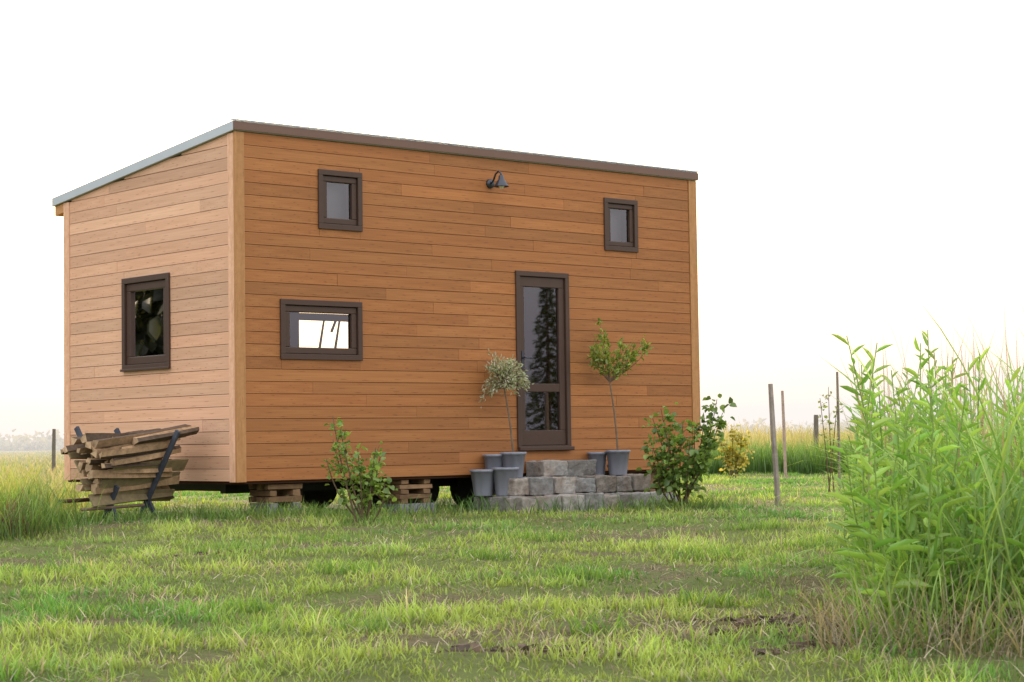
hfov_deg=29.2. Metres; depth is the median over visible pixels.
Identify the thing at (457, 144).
roof drip edge
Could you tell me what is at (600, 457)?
plant pot
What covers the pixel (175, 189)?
cladding
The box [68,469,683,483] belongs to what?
trailer chassis
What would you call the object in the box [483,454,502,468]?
plant pot
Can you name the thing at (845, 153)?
sky
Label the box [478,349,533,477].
potted willow tree
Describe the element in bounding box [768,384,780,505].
wooden stake
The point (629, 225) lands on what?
sash
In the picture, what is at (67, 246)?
corner trim
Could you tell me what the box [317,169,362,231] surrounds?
casing
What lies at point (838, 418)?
wooden stake
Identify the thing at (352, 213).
sash
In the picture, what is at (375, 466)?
currant shrub
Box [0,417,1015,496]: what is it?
field grass
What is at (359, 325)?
casing
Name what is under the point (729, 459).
yellow shrub
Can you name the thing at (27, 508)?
weeds
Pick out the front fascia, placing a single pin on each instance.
(274, 129)
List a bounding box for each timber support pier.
[248,483,302,515]
[377,479,433,512]
[627,471,676,500]
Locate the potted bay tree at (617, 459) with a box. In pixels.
[586,318,652,474]
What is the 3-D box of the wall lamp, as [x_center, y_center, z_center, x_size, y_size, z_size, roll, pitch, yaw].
[-0.157,-1.802,22.031,0.172,0.216,0.287,2,-4,-41]
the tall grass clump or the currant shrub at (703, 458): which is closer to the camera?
the tall grass clump
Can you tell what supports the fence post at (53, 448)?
on the ground at (726, 584)
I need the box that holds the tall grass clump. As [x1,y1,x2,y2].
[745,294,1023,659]
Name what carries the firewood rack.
on the ground at (726, 584)
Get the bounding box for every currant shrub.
[321,417,397,523]
[636,393,736,508]
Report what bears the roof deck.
on the corner trim at (239, 308)
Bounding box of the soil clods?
[174,549,960,659]
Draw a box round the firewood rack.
[59,424,198,520]
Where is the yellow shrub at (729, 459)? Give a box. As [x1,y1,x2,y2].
[714,422,754,477]
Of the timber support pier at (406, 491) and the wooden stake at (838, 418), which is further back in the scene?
the wooden stake at (838, 418)
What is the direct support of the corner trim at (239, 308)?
attached to the front cladding at (329, 389)
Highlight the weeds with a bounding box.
[0,454,850,639]
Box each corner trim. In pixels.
[63,132,235,482]
[233,131,700,482]
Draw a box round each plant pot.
[469,469,493,495]
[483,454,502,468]
[491,467,518,495]
[587,452,606,474]
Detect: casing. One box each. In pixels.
[120,272,170,371]
[278,299,362,360]
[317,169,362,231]
[513,270,574,450]
[602,197,638,252]
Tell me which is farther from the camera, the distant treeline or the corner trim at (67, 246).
the distant treeline
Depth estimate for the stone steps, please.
21.87 m
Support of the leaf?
attached to the casing at (565, 278)
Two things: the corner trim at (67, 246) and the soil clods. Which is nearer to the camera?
the soil clods
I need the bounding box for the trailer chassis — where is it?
[169,473,608,507]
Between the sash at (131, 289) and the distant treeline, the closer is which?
the sash at (131, 289)
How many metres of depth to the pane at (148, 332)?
21.19 m
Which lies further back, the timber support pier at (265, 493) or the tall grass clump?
the timber support pier at (265, 493)
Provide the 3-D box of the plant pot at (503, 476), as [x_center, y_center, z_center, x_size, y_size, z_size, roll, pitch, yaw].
[-0.072,1.539,21.562,0.291,0.310,0.291,0,-3,-22]
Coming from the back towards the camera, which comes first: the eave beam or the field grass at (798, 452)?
the field grass at (798, 452)
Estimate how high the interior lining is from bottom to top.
3.026 m
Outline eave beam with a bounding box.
[55,204,62,216]
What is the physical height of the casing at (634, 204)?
0.626 m
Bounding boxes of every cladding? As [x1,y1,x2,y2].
[70,134,229,480]
[244,132,692,480]
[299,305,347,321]
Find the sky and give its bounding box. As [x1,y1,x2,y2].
[0,0,1023,441]
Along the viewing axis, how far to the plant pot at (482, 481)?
21.49 m
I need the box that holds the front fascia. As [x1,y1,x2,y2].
[233,121,698,179]
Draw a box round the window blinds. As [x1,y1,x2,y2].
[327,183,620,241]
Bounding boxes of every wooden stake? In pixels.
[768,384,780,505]
[781,391,786,479]
[836,372,840,491]
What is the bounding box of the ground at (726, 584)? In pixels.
[0,450,1023,681]
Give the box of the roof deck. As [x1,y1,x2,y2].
[52,120,696,218]
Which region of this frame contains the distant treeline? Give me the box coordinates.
[0,412,1009,450]
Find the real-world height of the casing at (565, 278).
2.042 m
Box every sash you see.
[127,280,165,364]
[285,305,356,354]
[323,175,356,225]
[608,203,632,246]
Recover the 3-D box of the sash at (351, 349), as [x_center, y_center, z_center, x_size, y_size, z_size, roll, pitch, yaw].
[-2.011,-0.111,20.548,0.920,0.499,0.072,2,-4,-41]
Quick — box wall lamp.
[486,170,508,188]
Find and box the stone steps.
[473,459,661,513]
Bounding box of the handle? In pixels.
[521,351,531,367]
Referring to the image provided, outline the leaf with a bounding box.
[520,276,565,445]
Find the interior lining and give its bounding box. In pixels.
[290,312,298,346]
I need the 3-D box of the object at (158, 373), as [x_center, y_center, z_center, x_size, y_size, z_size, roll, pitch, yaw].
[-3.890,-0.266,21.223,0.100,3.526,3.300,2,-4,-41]
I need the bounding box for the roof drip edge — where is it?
[230,118,698,172]
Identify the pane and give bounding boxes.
[133,288,163,356]
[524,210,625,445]
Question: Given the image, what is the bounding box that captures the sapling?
[818,387,842,492]
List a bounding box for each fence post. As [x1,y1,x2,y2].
[52,429,55,471]
[813,415,818,447]
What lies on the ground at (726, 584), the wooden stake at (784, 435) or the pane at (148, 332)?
the wooden stake at (784, 435)
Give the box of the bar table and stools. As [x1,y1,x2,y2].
[318,316,347,347]
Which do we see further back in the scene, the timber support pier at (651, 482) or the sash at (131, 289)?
the timber support pier at (651, 482)
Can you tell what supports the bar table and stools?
on the floor
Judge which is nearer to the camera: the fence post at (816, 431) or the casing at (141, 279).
the casing at (141, 279)

